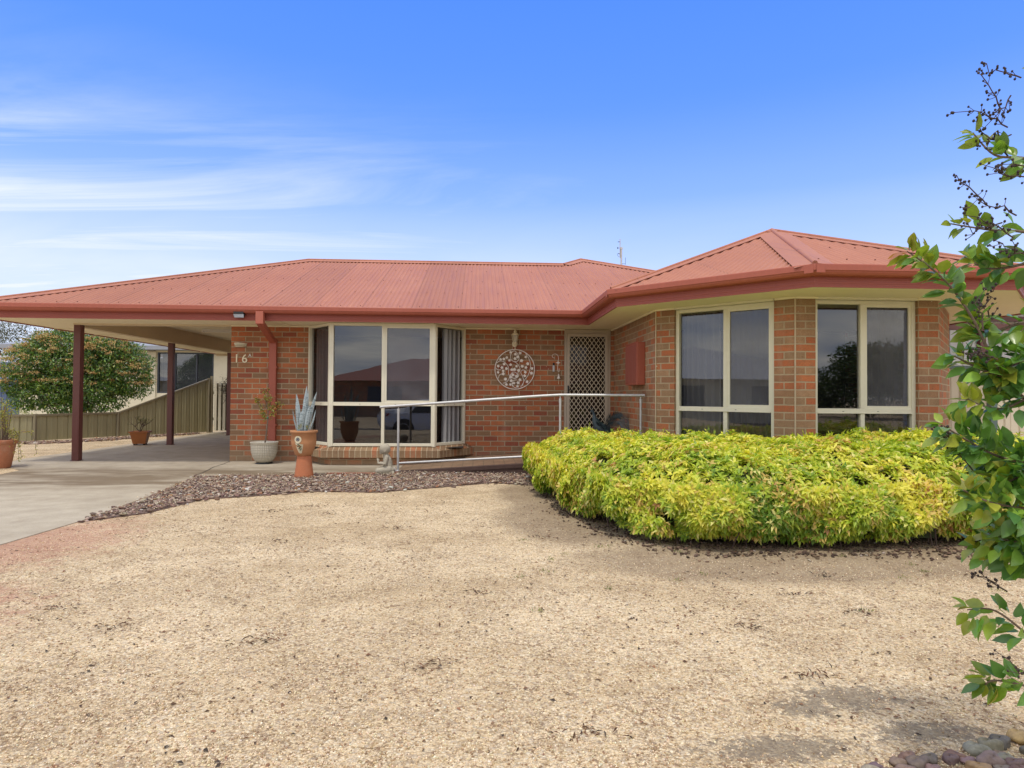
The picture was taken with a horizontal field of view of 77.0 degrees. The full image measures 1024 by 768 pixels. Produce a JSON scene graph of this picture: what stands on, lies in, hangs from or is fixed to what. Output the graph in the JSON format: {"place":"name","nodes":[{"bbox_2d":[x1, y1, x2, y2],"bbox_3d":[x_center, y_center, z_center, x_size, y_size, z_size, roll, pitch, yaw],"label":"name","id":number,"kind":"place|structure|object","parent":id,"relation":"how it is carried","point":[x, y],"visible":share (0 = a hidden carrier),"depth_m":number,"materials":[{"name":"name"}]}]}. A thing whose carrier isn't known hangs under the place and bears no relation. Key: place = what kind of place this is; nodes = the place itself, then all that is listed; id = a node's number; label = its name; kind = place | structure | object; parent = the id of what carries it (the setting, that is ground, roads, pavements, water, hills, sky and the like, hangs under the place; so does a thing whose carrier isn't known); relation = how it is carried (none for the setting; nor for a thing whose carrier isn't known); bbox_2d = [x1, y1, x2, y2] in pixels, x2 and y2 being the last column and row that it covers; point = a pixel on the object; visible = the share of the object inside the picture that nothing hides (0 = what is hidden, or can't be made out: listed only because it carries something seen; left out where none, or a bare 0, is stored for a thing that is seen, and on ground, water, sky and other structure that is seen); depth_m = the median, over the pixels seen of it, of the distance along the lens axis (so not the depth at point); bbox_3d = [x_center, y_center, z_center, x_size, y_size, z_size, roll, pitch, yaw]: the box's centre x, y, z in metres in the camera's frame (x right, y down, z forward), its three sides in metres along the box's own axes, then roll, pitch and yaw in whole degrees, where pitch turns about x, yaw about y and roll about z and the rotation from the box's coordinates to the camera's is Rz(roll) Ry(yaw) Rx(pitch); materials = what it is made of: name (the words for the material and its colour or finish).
{"place":"outdoors","nodes":[
{"label":"outdoors","id":0,"kind":"place"},
{"bbox_2d":[0,359,15,374],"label":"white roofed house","id":1,"kind":"structure","parent":0,"point":[6,365],"depth_m":32.06,"materials":[{"name":"white"}]},
{"bbox_2d":[0,376,18,414],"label":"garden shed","id":2,"kind":"structure","parent":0,"point":[2,395],"depth_m":25.85,"materials":[{"name":"metal"}]},
{"bbox_2d":[0,432,230,544],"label":"driveway","id":3,"kind":"structure","parent":0,"point":[40,494],"depth_m":8.39,"materials":[{"name":"concrete"}]},
{"bbox_2d":[128,415,154,444],"bbox_3d":[-8.013,0.996,13.893,0.568,0.648,0.394,1,-1,-17],"label":"potted plant","id":4,"kind":"object","parent":3,"relation":"on","point":[140,437],"visible":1,"depth_m":13.78,"materials":[{"name":"green plant"}]},
{"bbox_2d":[34,504,878,741],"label":"twig litter","id":5,"kind":"object","parent":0,"point":[591,727],"visible":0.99,"depth_m":3.05,"materials":[{"name":"wood"}]},
{"bbox_2d":[0,424,1023,767],"bbox_3d":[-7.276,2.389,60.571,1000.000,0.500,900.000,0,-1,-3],"label":"gravel ground","id":6,"kind":"structure","parent":0,"point":[776,748],"depth_m":2.99,"materials":[{"name":"beige gravel"}]},
{"bbox_2d":[0,407,36,414],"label":"shrub","id":7,"kind":"object","parent":6,"relation":"on","point":[20,411],"visible":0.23,"depth_m":15.83,"materials":[{"name":"green plant"}]},
{"bbox_2d":[0,397,37,468],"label":"potted plant","id":8,"kind":"object","parent":6,"relation":"on","point":[7,448],"visible":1,"depth_m":9.53,"materials":[{"name":"green plant"}]},
{"bbox_2d":[0,321,38,358],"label":"gum tree","id":9,"kind":"object","parent":6,"relation":"on","point":[11,331],"visible":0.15,"depth_m":49.18,"materials":[{"name":"plant"}]},
{"bbox_2d":[0,328,156,413],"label":"flowering shrub","id":10,"kind":"object","parent":6,"relation":"on","point":[105,382],"visible":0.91,"depth_m":17.81,"materials":[{"name":"green plant"}]},
{"bbox_2d":[0,378,210,440],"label":"metal fence","id":11,"kind":"object","parent":6,"relation":"on","point":[191,408],"visible":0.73,"depth_m":16.67,"materials":[{"name":"beige metal"}]},
{"bbox_2d":[17,432,199,444],"bbox_3d":[-9.500,1.327,15.877,1.262,0.094,4.564,0,-1,30],"label":"gravel strip","id":12,"kind":"object","parent":6,"relation":"on","point":[101,439],"visible":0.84,"depth_m":15.06,"materials":[{"name":"gravel"}]},
{"bbox_2d":[0,336,226,423],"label":"neighbour house","id":13,"kind":"structure","parent":6,"relation":"on","point":[192,367],"depth_m":23.44,"materials":[{"name":"paint"}]},
{"bbox_2d":[157,352,213,392],"bbox_3d":[-11.851,-0.403,23.435,2.000,1.480,0.100,0,-1,-3],"label":"window frame","id":14,"kind":"structure","parent":13,"relation":"in","point":[197,354],"depth_m":23.40,"materials":[{"name":"metal"}]},
{"bbox_2d":[210,376,226,431],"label":"picket gate","id":15,"kind":"structure","parent":6,"relation":"on","point":[220,407],"depth_m":18.55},
{"bbox_2d":[214,376,226,401],"bbox_3d":[-8.049,0.498,18.470,1.420,1.758,0.556,0,-1,-3],"label":"dark vine","id":16,"kind":"object","parent":15,"relation":"hanging from","point":[224,388],"visible":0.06,"depth_m":18.45,"materials":[{"name":"plant"}]},
{"bbox_2d":[198,461,402,475],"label":"footpath","id":17,"kind":"structure","parent":6,"relation":"on","point":[252,468],"depth_m":9.61,"materials":[{"name":"concrete"}]},
{"bbox_2d":[250,388,283,463],"bbox_3d":[-3.938,0.665,10.283,0.474,1.230,0.428,0,-1,40],"label":"potted plant","id":18,"kind":"object","parent":17,"relation":"on","point":[264,452],"visible":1,"depth_m":10.22,"materials":[{"name":"green plant"}]},
{"bbox_2d":[375,443,395,474],"bbox_3d":[-1.783,1.051,9.083,0.280,0.427,0.220,0,-1,-3],"label":"monk statue","id":19,"kind":"object","parent":17,"relation":"on","point":[387,467],"visible":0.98,"depth_m":9.02,"materials":[{"name":"stone"}]},
{"bbox_2d":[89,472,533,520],"bbox_3d":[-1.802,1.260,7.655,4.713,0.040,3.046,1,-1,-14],"label":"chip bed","id":20,"kind":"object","parent":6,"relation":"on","point":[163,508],"visible":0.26,"depth_m":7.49,"materials":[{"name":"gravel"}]},
{"bbox_2d":[77,471,532,521],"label":"stone chips","id":21,"kind":"object","parent":20,"relation":"on","point":[387,488],"visible":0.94,"depth_m":7.86,"materials":[{"name":"gravel"}]},
{"bbox_2d":[294,456,313,477],"bbox_3d":[-2.791,1.110,8.649,0.256,0.300,0.256,0,-1,-3],"label":"pedestal","id":22,"kind":"object","parent":21,"relation":"on","point":[304,467],"visible":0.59,"depth_m":8.56,"materials":[{"name":"ceramic"}]},
{"bbox_2d":[290,387,317,455],"bbox_3d":[-2.795,0.488,8.659,0.364,0.944,0.364,0,-1,-3],"label":"potted plant","id":23,"kind":"object","parent":22,"relation":"on","point":[303,440],"visible":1,"depth_m":8.59,"materials":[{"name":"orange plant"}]},
{"bbox_2d":[96,470,529,515],"bbox_3d":[-1.801,1.217,7.644,4.687,0.034,3.088,1,-1,-13],"label":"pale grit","id":24,"kind":"object","parent":21,"relation":"on","point":[303,486],"visible":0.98,"depth_m":7.98,"materials":[{"name":"gravel"}]},
{"bbox_2d":[327,472,395,474],"bbox_3d":[-2.107,1.272,9.025,0.952,0.060,0.065,0,-1,-4],"label":"path edging","id":25,"kind":"object","parent":6,"relation":"on","point":[338,473],"visible":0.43,"depth_m":9.02,"materials":[{"name":"concrete"}]},
{"bbox_2d":[398,452,528,473],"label":"brick ramp","id":26,"kind":"structure","parent":6,"relation":"on","point":[508,465],"depth_m":9.42,"materials":[{"name":"brown brick"}]},
{"bbox_2d":[380,394,644,470],"bbox_3d":[-0.040,0.702,9.221,3.802,1.142,0.239,0,-1,9],"label":"handrail","id":27,"kind":"object","parent":26,"relation":"on","point":[500,398],"visible":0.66,"depth_m":9.27,"materials":[{"name":"metal"}]},
{"bbox_2d":[590,407,629,432],"bbox_3d":[1.634,0.743,10.059,0.819,0.747,0.300,0,-1,38],"label":"metal peacock","id":28,"kind":"object","parent":26,"relation":"on","point":[598,425],"visible":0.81,"depth_m":10.10,"materials":[{"name":"brown metal"}]},
{"bbox_2d":[0,228,1023,464],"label":"brick house","id":29,"kind":"structure","parent":6,"relation":"on","point":[772,332],"depth_m":10.24,"materials":[{"name":"red brick"}]},
{"bbox_2d":[202,329,230,332],"bbox_3d":[-6.058,-1.143,13.915,1.250,0.065,0.060,0,-1,-3],"label":"tube light","id":30,"kind":"object","parent":29,"relation":"attached to","point":[217,330],"visible":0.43,"depth_m":13.88,"materials":[{"name":"white paint"}]},
{"bbox_2d":[233,311,245,317],"bbox_3d":[-4.159,-1.057,9.831,0.156,0.087,0.099,0,-1,-3],"label":"flood light","id":31,"kind":"object","parent":29,"relation":"attached to","point":[237,314],"visible":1,"depth_m":9.79,"materials":[{"name":"white plastic"}]},
{"bbox_2d":[234,343,246,346],"bbox_3d":[-4.499,-0.645,10.634,0.210,0.067,0.110,0,-1,-3],"label":"bulkhead light","id":32,"kind":"object","parent":29,"relation":"attached to","point":[240,344],"visible":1,"depth_m":10.62,"materials":[{"name":"white plastic"}]},
{"bbox_2d":[236,354,250,362],"bbox_3d":[-4.448,-0.428,10.680,0.250,0.148,0.012,0,-1,-3],"label":"house number","id":33,"kind":"object","parent":29,"relation":"attached to","point":[243,358],"visible":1,"depth_m":10.67,"materials":[{"name":"white metal"}]},
{"bbox_2d":[308,323,328,445],"bbox_3d":[-3.116,0.005,10.462,0.082,1.945,0.749,1,-1,-43],"label":"window frame","id":34,"kind":"structure","parent":29,"relation":"in","point":[311,328],"depth_m":10.70,"materials":[{"name":"white plastic"}]},
{"bbox_2d":[330,323,433,446],"bbox_3d":[-2.055,0.011,10.232,1.630,1.951,0.082,0,-1,-3],"label":"window frame","id":35,"kind":"structure","parent":29,"relation":"in","point":[384,401],"depth_m":10.21,"materials":[{"name":"white plastic"}]},
{"bbox_2d":[436,324,465,445],"bbox_3d":[-1.028,0.021,10.570,0.082,1.945,0.743,0,-1,36],"label":"window frame","id":36,"kind":"structure","parent":29,"relation":"in","point":[463,330],"depth_m":10.82,"materials":[{"name":"white plastic"}]},
{"bbox_2d":[495,349,534,389],"bbox_3d":[0.048,-0.247,10.889,0.685,0.685,0.024,0,-1,-3],"label":"round wall art","id":37,"kind":"object","parent":29,"relation":"attached to","point":[514,369],"visible":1,"depth_m":10.88,"materials":[{"name":"white metal"}]},
{"bbox_2d":[512,329,518,348],"bbox_3d":[0.052,-0.754,10.852,0.128,0.337,0.167,0,-1,-3],"label":"wall lantern","id":38,"kind":"object","parent":29,"relation":"attached to","point":[514,343],"depth_m":10.83,"materials":[{"name":"white metal"}]},
{"bbox_2d":[552,354,559,383],"bbox_3d":[0.750,-0.255,10.925,0.149,0.517,0.060,0,-1,-3],"label":"hanging bell","id":39,"kind":"object","parent":29,"relation":"attached to","point":[558,377],"visible":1,"depth_m":10.92,"materials":[{"name":"white metal"}]},
{"bbox_2d":[566,333,607,430],"bbox_3d":[1.285,0.144,10.980,0.710,2.030,0.113,0,-1,-3],"label":"screen door","id":40,"kind":"structure","parent":29,"relation":"in","point":[587,354],"depth_m":11.02,"materials":[{"name":"beige metal"}]},
{"bbox_2d":[617,239,625,264],"bbox_3d":[2.393,-2.765,14.093,0.187,0.810,0.040,0,-1,-3],"label":"tv antenna","id":41,"kind":"object","parent":29,"relation":"attached to","point":[621,248],"visible":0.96,"depth_m":14.09,"materials":[{"name":"metal"}]},
{"bbox_2d":[676,301,773,436],"bbox_3d":[2.586,0.015,7.865,1.253,1.935,0.082,-1,-1,42],"label":"window frame","id":42,"kind":"structure","parent":29,"relation":"in","point":[727,407],"depth_m":7.82,"materials":[{"name":"beige plastic"}]},
{"bbox_2d":[816,300,915,435],"bbox_3d":[4.012,0.016,7.358,1.195,1.935,0.082,0,-1,-3],"label":"window frame","id":43,"kind":"structure","parent":29,"relation":"in","point":[862,306],"depth_m":7.35,"materials":[{"name":"beige plastic"}]},
{"bbox_2d":[0,495,1023,767],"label":"gravel grains","id":44,"kind":"object","parent":6,"relation":"on","point":[604,759],"visible":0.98,"depth_m":2.63,"materials":[{"name":"gravel"}]},
{"bbox_2d":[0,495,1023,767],"bbox_3d":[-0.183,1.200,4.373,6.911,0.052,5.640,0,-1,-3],"label":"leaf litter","id":45,"kind":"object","parent":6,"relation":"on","point":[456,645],"visible":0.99,"depth_m":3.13,"materials":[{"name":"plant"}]},
{"bbox_2d":[524,485,980,561],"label":"hedge mulch","id":46,"kind":"object","parent":6,"relation":"on","point":[938,549],"visible":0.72,"depth_m":4.83,"materials":[{"name":"wood"}]},
{"bbox_2d":[521,423,1023,548],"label":"hedge","id":47,"kind":"object","parent":6,"relation":"on","point":[849,488],"visible":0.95,"depth_m":5.01,"materials":[{"name":"green plant"}]},
{"bbox_2d":[860,764,878,767],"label":"river stone","id":48,"kind":"object","parent":6,"relation":"on","point":[867,766],"visible":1,"depth_m":1.93,"materials":[{"name":"beige stone"}]},
{"bbox_2d":[868,761,882,767],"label":"river stone","id":49,"kind":"object","parent":6,"relation":"on","point":[874,763],"visible":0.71,"depth_m":1.96,"materials":[{"name":"stone"}]},
{"bbox_2d":[889,756,907,766],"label":"river stone","id":50,"kind":"object","parent":6,"relation":"on","point":[894,761],"visible":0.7,"depth_m":1.97,"materials":[{"name":"stone"}]},
{"bbox_2d":[896,764,915,767],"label":"river stone","id":51,"kind":"object","parent":6,"relation":"on","point":[903,766],"visible":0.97,"depth_m":1.93,"materials":[{"name":"pink stone"}]},
{"bbox_2d":[897,750,915,758],"bbox_3d":[1.235,1.163,2.004,0.060,0.034,0.047,0,-1,-3],"label":"river stone","id":52,"kind":"object","parent":6,"relation":"on","point":[902,755],"visible":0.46,"depth_m":2.00,"materials":[{"name":"pink stone"}]},
{"bbox_2d":[905,755,929,767],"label":"river stone","id":53,"kind":"object","parent":6,"relation":"on","point":[920,761],"visible":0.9,"depth_m":1.96,"materials":[{"name":"stone"}]},
{"bbox_2d":[922,752,937,763],"bbox_3d":[1.299,1.164,1.998,0.055,0.036,0.039,1,-1,-15],"label":"river stone","id":54,"kind":"object","parent":6,"relation":"on","point":[933,757],"visible":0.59,"depth_m":1.99,"materials":[{"name":"grey stone"}]},
{"bbox_2d":[925,763,940,767],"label":"river stone","id":55,"kind":"object","parent":6,"relation":"on","point":[928,765],"visible":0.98,"depth_m":1.94,"materials":[{"name":"stone"}]},
{"bbox_2d":[941,752,959,765],"bbox_3d":[1.362,1.165,1.998,0.051,0.033,0.046,0,-1,-3],"label":"river stone","id":56,"kind":"object","parent":6,"relation":"on","point":[949,758],"visible":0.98,"depth_m":1.99,"materials":[{"name":"stone"}]},
{"bbox_2d":[945,749,965,756],"bbox_3d":[1.389,1.166,2.019,0.060,0.028,0.041,0,-1,20],"label":"river stone","id":57,"kind":"object","parent":6,"relation":"on","point":[950,751],"visible":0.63,"depth_m":2.01,"materials":[{"name":"pink stone"}]},
{"bbox_2d":[887,61,1023,705],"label":"crepe myrtle","id":58,"kind":"object","parent":6,"relation":"on","point":[997,548],"visible":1,"depth_m":1.74,"materials":[{"name":"green plant"}]},
{"bbox_2d":[959,756,975,763],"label":"river stone","id":59,"kind":"object","parent":6,"relation":"on","point":[965,759],"visible":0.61,"depth_m":1.99,"materials":[{"name":"stone"}]},
{"bbox_2d":[962,741,991,756],"bbox_3d":[1.479,1.164,2.046,0.080,0.047,0.056,0,-1,24],"label":"river stone","id":60,"kind":"object","parent":6,"relation":"on","point":[972,748],"visible":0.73,"depth_m":2.04,"materials":[{"name":"grey stone"}]},
{"bbox_2d":[965,760,991,767],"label":"river stone","id":61,"kind":"object","parent":6,"relation":"on","point":[971,764],"visible":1,"depth_m":1.95,"materials":[{"name":"brown stone"}]},
{"bbox_2d":[949,365,1023,437],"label":"side fence","id":62,"kind":"object","parent":6,"relation":"on","point":[1011,424],"visible":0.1,"depth_m":9.78,"materials":[{"name":"beige metal"}]},
{"bbox_2d":[949,315,1023,365],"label":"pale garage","id":63,"kind":"structure","parent":6,"relation":"on","point":[964,345],"depth_m":10.91,"materials":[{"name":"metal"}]},
{"bbox_2d":[949,316,1023,354],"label":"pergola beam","id":64,"kind":"structure","parent":6,"relation":"on","point":[999,326],"depth_m":10.11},
{"bbox_2d":[977,737,1003,750],"bbox_3d":[1.536,1.164,2.065,0.081,0.049,0.059,0,-1,-3],"label":"river stone","id":65,"kind":"object","parent":6,"relation":"on","point":[993,744],"visible":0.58,"depth_m":2.06,"materials":[{"name":"grey stone"}]},
{"bbox_2d":[975,750,1006,767],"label":"river stone","id":66,"kind":"object","parent":6,"relation":"on","point":[991,757],"visible":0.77,"depth_m":1.97,"materials":[{"name":"stone"}]},
{"bbox_2d":[987,403,997,432],"bbox_3d":[7.251,0.517,9.723,0.100,1.660,0.080,0,-1,-3],"label":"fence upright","id":67,"kind":"object","parent":6,"relation":"on","point":[995,422],"depth_m":9.68,"materials":[{"name":"grey metal"}]},
{"bbox_2d":[988,733,1010,750],"bbox_3d":[1.591,1.165,2.096,0.067,0.044,0.065,0,-1,-3],"label":"river stone","id":68,"kind":"object","parent":6,"relation":"on","point":[1005,740],"visible":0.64,"depth_m":2.09,"materials":[{"name":"grey stone"}]},
{"bbox_2d":[993,764,1009,767],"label":"river stone","id":69,"kind":"object","parent":6,"relation":"on","point":[999,766],"visible":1,"depth_m":1.95,"materials":[{"name":"grey stone"}]},
{"bbox_2d":[997,752,1014,759],"bbox_3d":[1.535,1.165,2.001,0.070,0.038,0.042,0,-1,25],"label":"river stone","id":70,"kind":"object","parent":6,"relation":"on","point":[1003,755],"visible":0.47,"depth_m":2.00,"materials":[{"name":"grey stone"}]},
{"bbox_2d":[1005,757,1023,765],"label":"river stone","id":71,"kind":"object","parent":6,"relation":"on","point":[1010,761],"visible":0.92,"depth_m":1.96,"materials":[{"name":"stone"}]},
{"bbox_2d":[1006,729,1023,744],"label":"river stone","id":72,"kind":"object","parent":6,"relation":"on","point":[1016,735],"visible":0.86,"depth_m":2.11,"materials":[{"name":"beige stone"}]},
{"bbox_2d":[1009,764,1023,767],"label":"river stone","id":73,"kind":"object","parent":6,"relation":"on","point":[1016,766],"visible":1,"depth_m":1.93,"materials":[{"name":"stone"}]},
{"bbox_2d":[1019,745,1023,754],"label":"river stone","id":74,"kind":"object","parent":6,"relation":"on","point":[1021,749],"visible":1,"depth_m":2.05,"materials":[{"name":"grey stone"}]},
{"bbox_2d":[0,0,1023,358],"label":"sky","id":75,"kind":"structure","parent":0,"point":[140,139],"materials":[{"name":"blue"}]},
{"bbox_2d":[516,538,1005,612],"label":"weed seedlings","id":76,"kind":"object","parent":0,"point":[707,573],"visible":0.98,"depth_m":4.07,"materials":[{"name":"green plant"}]}
]}

